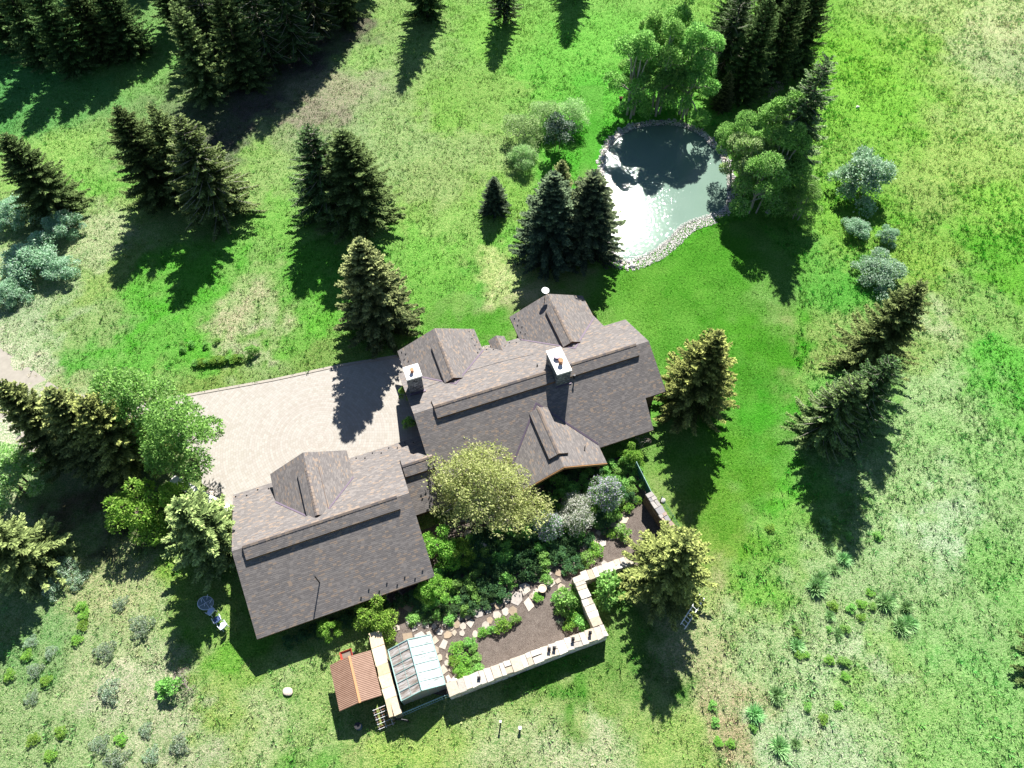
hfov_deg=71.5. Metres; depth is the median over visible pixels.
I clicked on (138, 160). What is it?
spruce tree
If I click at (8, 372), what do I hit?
gravel track
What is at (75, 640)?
meadow plant
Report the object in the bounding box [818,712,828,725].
meadow plant
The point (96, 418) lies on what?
spruce tree
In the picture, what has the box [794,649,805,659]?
meadow plant
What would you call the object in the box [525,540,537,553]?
garden plant
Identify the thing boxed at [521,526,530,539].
garden plant
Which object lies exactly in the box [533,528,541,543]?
garden plant
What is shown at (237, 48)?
spruce tree
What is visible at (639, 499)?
garden plant
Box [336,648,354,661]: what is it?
wheelbarrow
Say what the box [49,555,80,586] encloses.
sagebrush
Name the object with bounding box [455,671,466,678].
garden plant
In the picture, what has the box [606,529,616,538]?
garden plant
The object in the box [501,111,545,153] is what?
bush
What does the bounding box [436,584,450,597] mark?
garden plant
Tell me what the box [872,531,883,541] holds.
meadow plant
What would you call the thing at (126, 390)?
leafy tree
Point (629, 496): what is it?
garden plant
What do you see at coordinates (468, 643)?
garden plant
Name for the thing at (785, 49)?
spruce tree
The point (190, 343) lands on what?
garden plant
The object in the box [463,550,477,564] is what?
garden plant
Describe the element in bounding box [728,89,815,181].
leafy tree
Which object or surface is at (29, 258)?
bush
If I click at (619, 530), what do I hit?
garden plant
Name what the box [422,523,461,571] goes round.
bush
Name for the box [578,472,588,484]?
garden plant
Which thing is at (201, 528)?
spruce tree
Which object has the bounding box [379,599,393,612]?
garden plant
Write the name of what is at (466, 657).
garden plant
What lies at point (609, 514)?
garden plant
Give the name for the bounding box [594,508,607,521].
garden plant
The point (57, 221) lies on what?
bush
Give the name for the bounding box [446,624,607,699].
stone wall
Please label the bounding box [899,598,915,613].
grass tuft
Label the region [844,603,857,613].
meadow plant
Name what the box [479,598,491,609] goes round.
garden plant
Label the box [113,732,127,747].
meadow plant
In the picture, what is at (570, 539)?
garden plant
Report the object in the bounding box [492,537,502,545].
garden plant
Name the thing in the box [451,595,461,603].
garden plant
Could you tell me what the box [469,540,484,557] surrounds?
garden plant
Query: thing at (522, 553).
garden plant
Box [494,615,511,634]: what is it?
garden plant
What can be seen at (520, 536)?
garden plant
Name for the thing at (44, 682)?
meadow plant
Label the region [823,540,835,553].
grass tuft
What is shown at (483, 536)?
garden plant
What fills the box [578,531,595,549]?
garden plant
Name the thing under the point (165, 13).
spruce tree
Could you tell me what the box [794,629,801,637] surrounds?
meadow plant
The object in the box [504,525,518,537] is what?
garden plant
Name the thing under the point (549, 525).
bush
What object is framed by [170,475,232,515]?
retaining wall
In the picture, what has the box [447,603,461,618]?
garden plant
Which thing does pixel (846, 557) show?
grass tuft
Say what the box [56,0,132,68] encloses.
spruce tree
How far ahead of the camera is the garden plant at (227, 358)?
71.79 m
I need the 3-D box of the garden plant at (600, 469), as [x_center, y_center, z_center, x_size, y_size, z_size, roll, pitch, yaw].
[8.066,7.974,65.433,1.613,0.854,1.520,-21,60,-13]
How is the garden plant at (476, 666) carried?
on the garden soil
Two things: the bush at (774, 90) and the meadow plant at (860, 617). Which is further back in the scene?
the bush at (774, 90)
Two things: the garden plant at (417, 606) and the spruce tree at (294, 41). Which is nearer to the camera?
the garden plant at (417, 606)
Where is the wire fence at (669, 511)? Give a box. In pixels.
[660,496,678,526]
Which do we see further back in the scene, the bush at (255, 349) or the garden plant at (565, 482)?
the bush at (255, 349)
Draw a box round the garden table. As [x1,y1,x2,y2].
[197,594,213,609]
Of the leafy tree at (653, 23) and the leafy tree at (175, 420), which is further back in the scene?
the leafy tree at (653, 23)
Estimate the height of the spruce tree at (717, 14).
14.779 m
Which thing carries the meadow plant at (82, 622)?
on the ground at (704, 462)
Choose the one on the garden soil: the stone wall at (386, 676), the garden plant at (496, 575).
the garden plant at (496, 575)
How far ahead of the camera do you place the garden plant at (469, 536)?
61.66 m
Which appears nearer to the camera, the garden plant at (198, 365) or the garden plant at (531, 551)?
the garden plant at (531, 551)
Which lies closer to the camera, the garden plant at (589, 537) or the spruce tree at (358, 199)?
the garden plant at (589, 537)
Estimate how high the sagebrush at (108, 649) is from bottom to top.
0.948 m
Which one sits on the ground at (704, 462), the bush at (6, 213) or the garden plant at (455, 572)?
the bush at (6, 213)
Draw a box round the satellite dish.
[542,287,548,294]
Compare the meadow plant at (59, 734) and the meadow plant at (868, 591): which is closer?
the meadow plant at (59, 734)
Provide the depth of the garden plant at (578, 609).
58.56 m
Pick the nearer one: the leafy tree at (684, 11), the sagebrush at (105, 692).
the sagebrush at (105, 692)
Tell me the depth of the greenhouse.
54.44 m
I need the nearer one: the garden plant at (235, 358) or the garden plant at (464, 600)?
the garden plant at (464, 600)
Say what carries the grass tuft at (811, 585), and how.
on the ground at (704, 462)
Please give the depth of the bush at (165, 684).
54.97 m
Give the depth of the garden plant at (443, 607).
58.53 m
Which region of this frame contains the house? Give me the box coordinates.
[232,294,665,639]
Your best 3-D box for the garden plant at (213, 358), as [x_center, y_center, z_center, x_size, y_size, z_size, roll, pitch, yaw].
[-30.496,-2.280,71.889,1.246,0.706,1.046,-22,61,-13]
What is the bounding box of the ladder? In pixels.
[680,594,704,628]
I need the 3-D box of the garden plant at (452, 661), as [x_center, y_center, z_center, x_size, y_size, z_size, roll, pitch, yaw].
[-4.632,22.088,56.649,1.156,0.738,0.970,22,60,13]
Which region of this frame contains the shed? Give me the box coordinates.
[330,650,381,710]
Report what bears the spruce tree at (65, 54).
on the ground at (704, 462)
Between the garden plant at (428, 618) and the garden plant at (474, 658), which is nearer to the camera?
the garden plant at (474, 658)
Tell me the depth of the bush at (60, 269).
76.80 m
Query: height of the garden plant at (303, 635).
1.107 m
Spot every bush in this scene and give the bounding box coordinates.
[0,194,42,231]
[0,230,58,300]
[0,276,34,308]
[39,254,81,280]
[40,208,87,241]
[154,676,183,702]
[172,667,195,693]
[244,344,260,358]
[316,618,342,643]
[351,594,398,642]
[398,386,407,399]
[401,416,416,428]
[413,573,452,606]
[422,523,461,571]
[449,537,475,567]
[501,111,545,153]
[505,142,538,171]
[529,98,563,136]
[532,507,566,542]
[543,111,577,150]
[550,490,595,537]
[553,584,581,609]
[555,96,591,133]
[585,474,623,512]
[591,568,625,611]
[616,441,644,468]
[635,435,651,450]
[766,81,783,99]
[826,144,898,219]
[840,216,871,240]
[850,246,908,303]
[874,224,899,248]
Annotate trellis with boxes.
[372,705,394,729]
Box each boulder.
[206,489,214,495]
[283,687,292,695]
[464,529,472,538]
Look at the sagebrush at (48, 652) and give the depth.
57.02 m
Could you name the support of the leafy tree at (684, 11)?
on the ground at (704, 462)
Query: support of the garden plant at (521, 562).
on the garden soil
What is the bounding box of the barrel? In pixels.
[354,722,362,729]
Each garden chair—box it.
[206,606,217,616]
[211,615,221,624]
[217,621,228,631]
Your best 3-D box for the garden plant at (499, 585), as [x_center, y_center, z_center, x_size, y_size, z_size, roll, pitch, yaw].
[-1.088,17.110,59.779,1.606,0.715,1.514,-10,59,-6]
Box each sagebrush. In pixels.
[22,634,38,648]
[23,688,38,704]
[26,663,44,678]
[40,576,65,601]
[44,645,58,660]
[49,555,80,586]
[65,569,90,591]
[88,733,109,754]
[92,640,116,661]
[97,678,120,704]
[102,747,130,767]
[112,595,129,611]
[128,614,155,639]
[138,722,152,738]
[141,743,158,763]
[168,731,191,753]
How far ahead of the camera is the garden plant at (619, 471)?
65.05 m
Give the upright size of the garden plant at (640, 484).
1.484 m
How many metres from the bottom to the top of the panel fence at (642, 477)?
1.600 m
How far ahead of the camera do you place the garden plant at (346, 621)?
58.08 m
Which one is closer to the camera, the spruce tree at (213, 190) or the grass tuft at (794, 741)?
the grass tuft at (794, 741)
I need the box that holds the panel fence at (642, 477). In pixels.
[635,462,650,493]
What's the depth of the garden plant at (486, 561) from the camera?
60.66 m
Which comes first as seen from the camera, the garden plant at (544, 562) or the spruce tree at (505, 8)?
the garden plant at (544, 562)
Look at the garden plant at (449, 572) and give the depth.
60.14 m
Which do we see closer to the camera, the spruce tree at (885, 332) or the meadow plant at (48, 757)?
the meadow plant at (48, 757)
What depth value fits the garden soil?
58.95 m
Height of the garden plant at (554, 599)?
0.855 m
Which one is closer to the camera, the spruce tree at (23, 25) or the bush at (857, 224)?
the bush at (857, 224)
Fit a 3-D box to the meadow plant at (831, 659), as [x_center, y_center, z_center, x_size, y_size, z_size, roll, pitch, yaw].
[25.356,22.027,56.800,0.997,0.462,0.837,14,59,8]
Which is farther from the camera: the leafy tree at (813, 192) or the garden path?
the leafy tree at (813, 192)
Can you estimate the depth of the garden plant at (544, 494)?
63.69 m
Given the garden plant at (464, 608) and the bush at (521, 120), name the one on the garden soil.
the garden plant at (464, 608)
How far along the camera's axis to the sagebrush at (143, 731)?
53.99 m
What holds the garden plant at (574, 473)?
on the garden soil
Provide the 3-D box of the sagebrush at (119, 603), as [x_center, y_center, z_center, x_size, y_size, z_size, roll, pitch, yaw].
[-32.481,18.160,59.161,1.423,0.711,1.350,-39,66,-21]
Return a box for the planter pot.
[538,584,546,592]
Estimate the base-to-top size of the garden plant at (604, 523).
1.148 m
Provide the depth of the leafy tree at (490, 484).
59.71 m
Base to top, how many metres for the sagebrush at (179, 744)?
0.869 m
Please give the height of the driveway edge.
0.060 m
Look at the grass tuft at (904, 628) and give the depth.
58.04 m
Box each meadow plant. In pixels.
[3,667,15,681]
[20,648,32,661]
[25,732,41,746]
[39,675,52,687]
[43,749,57,762]
[54,725,67,739]
[71,635,83,645]
[74,601,88,611]
[76,618,88,630]
[77,608,89,620]
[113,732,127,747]
[708,699,716,710]
[711,716,719,727]
[713,735,723,746]
[725,738,735,749]
[748,723,757,732]
[765,523,774,532]
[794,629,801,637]
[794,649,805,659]
[803,702,811,713]
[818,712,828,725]
[824,654,834,665]
[825,626,832,633]
[826,599,839,611]
[833,700,843,709]
[836,656,848,666]
[839,624,850,633]
[841,671,851,680]
[843,531,854,541]
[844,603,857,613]
[846,659,852,667]
[855,600,867,608]
[856,613,865,621]
[866,588,875,596]
[868,602,875,610]
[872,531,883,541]
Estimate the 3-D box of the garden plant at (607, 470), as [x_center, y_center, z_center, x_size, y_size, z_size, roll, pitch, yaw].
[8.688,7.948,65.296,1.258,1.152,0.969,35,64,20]
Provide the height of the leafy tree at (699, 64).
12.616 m
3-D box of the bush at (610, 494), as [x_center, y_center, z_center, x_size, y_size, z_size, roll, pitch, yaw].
[8.253,9.476,62.850,3.372,3.789,3.777,25,61,15]
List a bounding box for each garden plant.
[179,340,186,347]
[179,346,186,352]
[187,340,195,347]
[190,359,197,365]
[192,358,204,367]
[198,358,206,366]
[202,342,208,349]
[206,356,214,365]
[213,338,220,345]
[218,355,225,365]
[225,355,232,364]
[232,354,241,361]
[236,354,244,361]
[281,634,296,649]
[296,628,311,644]
[308,623,322,640]
[328,617,338,631]
[335,610,353,629]
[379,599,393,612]
[392,593,408,609]
[404,587,418,602]
[406,608,426,627]
[407,598,424,614]
[419,598,435,611]
[422,610,436,625]
[429,597,440,607]
[431,607,441,620]
[432,562,444,576]
[435,561,454,577]
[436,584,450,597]
[437,603,449,616]
[443,611,456,627]
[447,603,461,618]
[447,655,460,667]
[448,640,463,657]
[449,579,461,594]
[450,568,462,577]
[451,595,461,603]
[452,574,463,582]
[452,662,463,673]
[454,581,470,598]
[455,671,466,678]
[457,652,471,666]
[458,594,472,605]
[460,561,471,575]
[460,604,469,617]
[460,665,474,676]
[461,573,470,585]
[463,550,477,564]
[463,636,476,649]
[464,533,473,545]
[466,581,478,596]
[466,600,479,616]
[468,643,477,653]
[468,651,481,666]
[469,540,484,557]
[469,561,477,572]
[469,569,480,580]
[470,591,480,604]
[470,661,484,673]
[471,528,482,540]
[471,575,488,592]
[473,549,482,560]
[476,561,484,572]
[477,532,490,542]
[477,626,488,637]
[478,552,496,567]
[478,591,487,601]
[479,574,492,582]
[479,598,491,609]
[480,546,490,557]
[482,524,491,533]
[482,564,493,574]
[482,579,498,597]
[484,539,494,547]
[487,530,498,542]
[487,542,502,556]
[487,625,496,633]
[488,590,498,602]
[490,551,505,564]
[490,569,507,583]
[491,580,506,591]
[492,526,503,538]
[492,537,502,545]
[492,560,507,574]
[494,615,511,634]
[495,587,511,604]
[497,560,513,573]
[497,571,512,583]
[499,533,511,540]
[500,538,512,551]
[500,548,513,562]
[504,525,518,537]
[507,551,520,566]
[507,575,517,590]
[508,563,516,573]
[509,535,523,548]
[509,613,521,625]
[511,540,521,550]
[513,530,525,539]
[515,557,526,572]
[516,571,526,582]
[517,547,529,560]
[519,537,527,548]
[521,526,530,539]
[521,557,534,568]
[521,568,538,582]
[525,523,534,534]
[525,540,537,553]
[525,546,536,559]
[527,532,541,543]
[528,562,543,576]
[530,551,539,566]
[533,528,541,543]
[533,542,545,552]
[533,592,543,601]
[537,549,552,568]
[537,558,550,573]
[538,491,551,500]
[539,572,553,584]
[542,545,556,555]
[544,505,559,516]
[546,555,553,565]
[548,495,560,510]
[549,540,565,556]
[550,471,563,489]
[550,593,560,603]
[552,550,568,565]
[553,488,566,499]
[553,504,568,516]
[554,604,569,617]
[555,536,571,545]
[556,474,574,491]
[558,530,568,542]
[561,558,578,576]
[562,617,574,631]
[563,483,579,499]
[564,469,578,485]
[564,524,576,533]
[564,544,576,556]
[565,534,575,543]
[565,551,584,569]
[566,514,581,525]
[568,607,581,621]
[569,597,583,613]
[572,529,584,540]
[573,538,583,549]
[573,614,588,631]
[574,481,582,490]
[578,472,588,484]
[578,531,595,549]
[579,550,595,569]
[582,467,593,477]
[582,482,590,491]
[584,504,597,520]
[588,517,599,529]
[589,471,604,484]
[589,541,604,558]
[590,465,604,474]
[591,517,610,535]
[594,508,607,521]
[601,458,617,469]
[602,512,616,527]
[603,465,612,475]
[605,498,618,512]
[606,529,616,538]
[611,473,620,481]
[611,511,621,522]
[611,522,631,543]
[612,466,627,475]
[615,456,628,467]
[617,481,629,495]
[619,499,634,513]
[620,475,631,488]
[623,490,637,503]
[624,462,634,475]
[626,484,638,494]
[627,476,636,485]
[631,465,642,476]
[633,496,642,503]
[635,479,647,489]
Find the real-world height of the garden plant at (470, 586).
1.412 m
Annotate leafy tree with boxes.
[0,441,48,514]
[87,365,193,454]
[103,476,169,546]
[131,395,225,483]
[143,480,190,524]
[421,437,556,539]
[603,29,667,119]
[618,9,667,100]
[628,15,696,116]
[655,0,696,87]
[659,21,726,127]
[714,110,758,173]
[719,131,776,196]
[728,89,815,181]
[728,150,790,217]
[759,121,812,200]
[777,177,823,226]
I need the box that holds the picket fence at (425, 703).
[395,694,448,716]
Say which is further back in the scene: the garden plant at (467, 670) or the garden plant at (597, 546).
the garden plant at (597, 546)
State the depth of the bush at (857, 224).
80.40 m
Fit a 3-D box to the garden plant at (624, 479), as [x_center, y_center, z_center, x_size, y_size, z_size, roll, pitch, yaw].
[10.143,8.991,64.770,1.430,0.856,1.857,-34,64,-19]
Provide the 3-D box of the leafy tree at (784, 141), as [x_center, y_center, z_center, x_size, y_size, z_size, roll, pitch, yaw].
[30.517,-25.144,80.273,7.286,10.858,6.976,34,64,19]
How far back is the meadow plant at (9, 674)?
56.06 m
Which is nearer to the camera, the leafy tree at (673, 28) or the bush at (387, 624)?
the bush at (387, 624)
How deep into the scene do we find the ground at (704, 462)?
71.86 m
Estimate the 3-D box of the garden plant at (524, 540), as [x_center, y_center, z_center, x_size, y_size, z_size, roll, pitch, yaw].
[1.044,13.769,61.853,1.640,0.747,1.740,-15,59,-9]
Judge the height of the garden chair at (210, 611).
0.924 m
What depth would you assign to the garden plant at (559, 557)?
60.69 m
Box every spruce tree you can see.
[0,0,58,73]
[0,2,25,54]
[0,132,94,233]
[0,378,80,483]
[0,512,80,602]
[21,0,102,81]
[35,386,136,487]
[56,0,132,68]
[68,392,169,495]
[88,0,157,63]
[106,103,192,214]
[143,102,195,207]
[147,0,184,32]
[160,486,235,591]
[164,113,266,241]
[165,0,236,109]
[174,0,215,40]
[179,0,235,67]
[204,0,275,94]
[214,0,264,43]
[233,0,295,74]
[244,0,291,32]
[261,0,323,64]
[287,123,354,235]
[294,0,342,40]
[313,128,405,243]
[315,0,368,32]
[333,236,424,359]
[402,0,448,24]
[478,176,511,220]
[487,0,523,25]
[508,170,583,281]
[554,159,575,199]
[560,169,626,276]
[617,519,718,631]
[652,327,739,435]
[701,0,757,86]
[706,0,755,47]
[708,70,734,114]
[714,0,779,108]
[740,0,787,46]
[755,0,810,96]
[771,52,838,192]
[779,0,833,84]
[779,374,869,463]
[804,354,904,465]
[819,278,932,380]
[1009,629,1023,683]
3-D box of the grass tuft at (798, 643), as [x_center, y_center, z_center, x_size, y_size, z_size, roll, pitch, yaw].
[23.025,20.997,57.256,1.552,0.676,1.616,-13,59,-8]
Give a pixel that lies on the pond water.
(665, 181)
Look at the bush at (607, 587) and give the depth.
58.31 m
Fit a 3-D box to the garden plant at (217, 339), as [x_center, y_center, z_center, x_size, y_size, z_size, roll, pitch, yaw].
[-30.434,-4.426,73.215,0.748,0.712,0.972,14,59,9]
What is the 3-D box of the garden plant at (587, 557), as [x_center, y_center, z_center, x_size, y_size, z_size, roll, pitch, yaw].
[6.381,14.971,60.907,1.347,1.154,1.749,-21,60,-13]
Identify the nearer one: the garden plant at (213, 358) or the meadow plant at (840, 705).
the meadow plant at (840, 705)
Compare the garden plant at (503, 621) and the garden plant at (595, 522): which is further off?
the garden plant at (595, 522)
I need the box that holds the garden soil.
[372,455,660,695]
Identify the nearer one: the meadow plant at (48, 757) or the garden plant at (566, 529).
the meadow plant at (48, 757)
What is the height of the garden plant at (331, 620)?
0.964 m
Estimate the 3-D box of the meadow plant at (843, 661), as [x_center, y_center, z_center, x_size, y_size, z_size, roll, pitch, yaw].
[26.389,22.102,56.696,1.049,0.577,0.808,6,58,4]
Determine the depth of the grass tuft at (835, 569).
60.64 m
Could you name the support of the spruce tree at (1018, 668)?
on the ground at (704, 462)
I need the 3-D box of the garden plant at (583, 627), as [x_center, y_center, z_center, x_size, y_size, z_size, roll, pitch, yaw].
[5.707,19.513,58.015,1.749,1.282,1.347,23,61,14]
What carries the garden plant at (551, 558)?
on the garden soil
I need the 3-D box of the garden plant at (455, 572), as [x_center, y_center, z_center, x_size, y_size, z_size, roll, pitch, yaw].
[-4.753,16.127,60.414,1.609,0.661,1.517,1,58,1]
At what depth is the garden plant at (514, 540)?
61.74 m
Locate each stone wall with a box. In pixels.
[368,631,403,719]
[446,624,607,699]
[571,574,602,628]
[579,556,634,584]
[642,491,675,530]
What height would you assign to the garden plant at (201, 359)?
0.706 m
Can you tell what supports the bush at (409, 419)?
on the ground at (704, 462)
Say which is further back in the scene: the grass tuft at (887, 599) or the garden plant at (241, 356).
the garden plant at (241, 356)
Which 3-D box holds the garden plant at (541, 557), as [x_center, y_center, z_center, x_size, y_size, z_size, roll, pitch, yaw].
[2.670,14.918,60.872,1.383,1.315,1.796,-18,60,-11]
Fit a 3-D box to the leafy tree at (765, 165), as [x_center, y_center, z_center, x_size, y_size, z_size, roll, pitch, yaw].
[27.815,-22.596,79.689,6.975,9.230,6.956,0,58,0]
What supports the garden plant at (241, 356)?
on the ground at (704, 462)
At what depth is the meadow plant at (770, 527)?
62.52 m
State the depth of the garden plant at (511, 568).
60.50 m
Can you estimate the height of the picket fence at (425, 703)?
1.230 m
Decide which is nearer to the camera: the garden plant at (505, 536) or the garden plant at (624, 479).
the garden plant at (505, 536)
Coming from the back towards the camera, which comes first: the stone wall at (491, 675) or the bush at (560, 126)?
the bush at (560, 126)
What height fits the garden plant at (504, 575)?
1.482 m
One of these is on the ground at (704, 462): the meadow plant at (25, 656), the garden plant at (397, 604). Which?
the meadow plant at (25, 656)
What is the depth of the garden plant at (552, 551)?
60.93 m
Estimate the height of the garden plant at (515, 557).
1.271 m
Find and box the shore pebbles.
[597,120,734,270]
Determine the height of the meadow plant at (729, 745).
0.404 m
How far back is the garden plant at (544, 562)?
60.33 m
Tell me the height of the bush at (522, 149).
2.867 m
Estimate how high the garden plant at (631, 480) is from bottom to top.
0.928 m
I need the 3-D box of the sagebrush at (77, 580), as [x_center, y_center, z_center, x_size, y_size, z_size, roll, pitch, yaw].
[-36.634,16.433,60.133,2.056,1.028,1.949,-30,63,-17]
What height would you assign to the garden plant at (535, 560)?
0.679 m
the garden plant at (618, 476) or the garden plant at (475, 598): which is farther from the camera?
the garden plant at (618, 476)
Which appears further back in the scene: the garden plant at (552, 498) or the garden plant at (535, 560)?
the garden plant at (552, 498)
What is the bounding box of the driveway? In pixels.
[137,357,421,504]
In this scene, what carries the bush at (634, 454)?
on the garden soil
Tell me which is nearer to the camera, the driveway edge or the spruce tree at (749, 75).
the driveway edge
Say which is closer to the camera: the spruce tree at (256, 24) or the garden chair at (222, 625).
the garden chair at (222, 625)
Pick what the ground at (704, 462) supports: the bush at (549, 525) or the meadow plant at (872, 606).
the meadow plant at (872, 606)
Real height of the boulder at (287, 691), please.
0.204 m
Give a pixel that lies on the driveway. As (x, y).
(353, 410)
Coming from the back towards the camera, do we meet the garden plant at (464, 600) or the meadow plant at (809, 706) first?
the garden plant at (464, 600)
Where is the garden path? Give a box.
[384,513,628,682]
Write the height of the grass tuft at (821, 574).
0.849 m
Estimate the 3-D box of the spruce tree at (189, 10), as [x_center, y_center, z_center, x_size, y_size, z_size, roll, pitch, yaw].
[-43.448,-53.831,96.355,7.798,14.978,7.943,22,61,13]
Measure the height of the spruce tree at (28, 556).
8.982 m
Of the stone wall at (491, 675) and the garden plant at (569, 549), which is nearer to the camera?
the stone wall at (491, 675)
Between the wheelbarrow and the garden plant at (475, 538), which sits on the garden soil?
the garden plant at (475, 538)
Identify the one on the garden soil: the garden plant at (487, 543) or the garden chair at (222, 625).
the garden plant at (487, 543)
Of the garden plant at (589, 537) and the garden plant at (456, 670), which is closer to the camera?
the garden plant at (456, 670)
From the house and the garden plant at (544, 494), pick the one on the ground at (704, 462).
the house
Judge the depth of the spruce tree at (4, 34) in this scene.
98.46 m
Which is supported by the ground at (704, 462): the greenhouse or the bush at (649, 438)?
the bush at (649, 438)
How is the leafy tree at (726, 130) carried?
on the ground at (704, 462)
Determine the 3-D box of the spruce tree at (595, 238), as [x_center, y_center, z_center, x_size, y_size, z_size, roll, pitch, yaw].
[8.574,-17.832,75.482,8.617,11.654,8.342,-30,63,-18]
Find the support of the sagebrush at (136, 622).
on the ground at (704, 462)
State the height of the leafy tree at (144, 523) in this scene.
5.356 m
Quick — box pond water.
[604,125,727,260]
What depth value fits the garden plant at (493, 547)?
61.24 m
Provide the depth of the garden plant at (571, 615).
58.32 m
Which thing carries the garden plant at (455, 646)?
on the garden soil
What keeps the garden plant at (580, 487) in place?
on the garden soil
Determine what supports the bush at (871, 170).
on the ground at (704, 462)
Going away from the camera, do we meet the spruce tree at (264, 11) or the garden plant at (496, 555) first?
the garden plant at (496, 555)
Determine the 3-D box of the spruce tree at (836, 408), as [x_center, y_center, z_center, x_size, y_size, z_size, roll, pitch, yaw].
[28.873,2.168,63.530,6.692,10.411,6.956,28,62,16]
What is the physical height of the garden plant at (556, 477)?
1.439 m
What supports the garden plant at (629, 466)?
on the garden soil
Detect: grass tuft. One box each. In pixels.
[744,702,767,724]
[767,684,786,705]
[767,733,790,759]
[790,637,806,653]
[790,738,803,750]
[804,574,829,598]
[811,568,833,590]
[818,515,832,532]
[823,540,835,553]
[824,610,837,621]
[827,563,842,576]
[833,627,843,638]
[836,551,853,567]
[875,589,900,612]
[893,614,914,638]
[898,612,920,631]
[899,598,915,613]
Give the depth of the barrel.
53.69 m
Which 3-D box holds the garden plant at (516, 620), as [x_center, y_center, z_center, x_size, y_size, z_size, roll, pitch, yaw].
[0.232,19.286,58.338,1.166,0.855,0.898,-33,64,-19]
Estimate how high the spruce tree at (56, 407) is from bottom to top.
11.517 m
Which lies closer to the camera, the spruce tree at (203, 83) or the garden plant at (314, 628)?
the garden plant at (314, 628)
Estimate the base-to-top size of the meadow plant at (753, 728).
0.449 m
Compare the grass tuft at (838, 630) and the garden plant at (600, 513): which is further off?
the garden plant at (600, 513)
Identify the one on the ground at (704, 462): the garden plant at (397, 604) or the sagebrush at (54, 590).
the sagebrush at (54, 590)
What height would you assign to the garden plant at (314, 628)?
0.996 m
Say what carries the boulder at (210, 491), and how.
on the ground at (704, 462)
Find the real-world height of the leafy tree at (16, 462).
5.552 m
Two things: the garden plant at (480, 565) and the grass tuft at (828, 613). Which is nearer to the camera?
the grass tuft at (828, 613)
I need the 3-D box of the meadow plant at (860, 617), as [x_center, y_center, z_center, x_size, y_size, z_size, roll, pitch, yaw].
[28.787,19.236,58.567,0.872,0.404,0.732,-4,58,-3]
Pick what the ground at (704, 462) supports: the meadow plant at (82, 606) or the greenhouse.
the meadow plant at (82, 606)
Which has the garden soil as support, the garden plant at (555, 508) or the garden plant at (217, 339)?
the garden plant at (555, 508)
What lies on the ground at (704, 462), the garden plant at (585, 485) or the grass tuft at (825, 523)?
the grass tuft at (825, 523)
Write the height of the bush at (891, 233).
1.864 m
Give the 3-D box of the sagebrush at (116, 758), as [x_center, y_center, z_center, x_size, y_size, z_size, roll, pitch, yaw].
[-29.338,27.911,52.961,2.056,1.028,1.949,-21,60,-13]
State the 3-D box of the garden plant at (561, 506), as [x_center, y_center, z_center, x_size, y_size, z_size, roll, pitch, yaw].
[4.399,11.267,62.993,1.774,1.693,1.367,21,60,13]
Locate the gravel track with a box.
[0,348,130,451]
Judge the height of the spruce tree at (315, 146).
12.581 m
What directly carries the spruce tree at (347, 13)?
on the ground at (704, 462)
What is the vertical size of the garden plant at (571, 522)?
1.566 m
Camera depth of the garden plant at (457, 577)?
59.87 m
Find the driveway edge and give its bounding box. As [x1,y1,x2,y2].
[154,355,398,401]
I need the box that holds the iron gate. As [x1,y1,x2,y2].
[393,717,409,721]
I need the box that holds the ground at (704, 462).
[0,0,1023,767]
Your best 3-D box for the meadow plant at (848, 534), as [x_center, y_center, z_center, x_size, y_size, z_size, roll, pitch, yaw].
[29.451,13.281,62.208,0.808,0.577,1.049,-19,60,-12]
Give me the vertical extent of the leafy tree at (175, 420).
9.239 m
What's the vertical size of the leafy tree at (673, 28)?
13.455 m
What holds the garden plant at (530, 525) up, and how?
on the garden soil
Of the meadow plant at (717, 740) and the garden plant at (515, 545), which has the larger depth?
the garden plant at (515, 545)
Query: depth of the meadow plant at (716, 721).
54.31 m
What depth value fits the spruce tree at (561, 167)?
74.75 m
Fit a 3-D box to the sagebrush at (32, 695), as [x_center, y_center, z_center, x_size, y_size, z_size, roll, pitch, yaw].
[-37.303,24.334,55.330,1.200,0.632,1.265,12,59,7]
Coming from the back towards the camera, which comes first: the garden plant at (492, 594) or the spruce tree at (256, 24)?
the spruce tree at (256, 24)
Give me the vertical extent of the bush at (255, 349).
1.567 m
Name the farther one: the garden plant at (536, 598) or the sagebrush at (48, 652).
the garden plant at (536, 598)
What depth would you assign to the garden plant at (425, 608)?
58.66 m
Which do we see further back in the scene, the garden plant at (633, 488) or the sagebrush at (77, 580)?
the garden plant at (633, 488)
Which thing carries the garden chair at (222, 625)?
on the ground at (704, 462)
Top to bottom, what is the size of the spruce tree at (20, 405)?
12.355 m
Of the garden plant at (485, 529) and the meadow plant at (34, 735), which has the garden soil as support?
the garden plant at (485, 529)
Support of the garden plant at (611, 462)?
on the garden soil
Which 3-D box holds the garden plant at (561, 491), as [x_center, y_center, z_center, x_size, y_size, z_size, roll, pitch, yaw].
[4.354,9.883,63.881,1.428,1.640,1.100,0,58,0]
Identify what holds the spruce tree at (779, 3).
on the ground at (704, 462)
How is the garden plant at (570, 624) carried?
on the garden soil
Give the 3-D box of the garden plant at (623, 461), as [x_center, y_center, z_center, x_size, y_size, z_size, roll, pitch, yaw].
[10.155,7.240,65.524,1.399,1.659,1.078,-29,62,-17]
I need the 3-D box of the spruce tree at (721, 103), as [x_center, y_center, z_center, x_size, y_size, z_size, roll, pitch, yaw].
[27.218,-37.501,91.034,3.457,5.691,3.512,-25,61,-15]
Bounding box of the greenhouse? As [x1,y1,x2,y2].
[388,634,445,704]

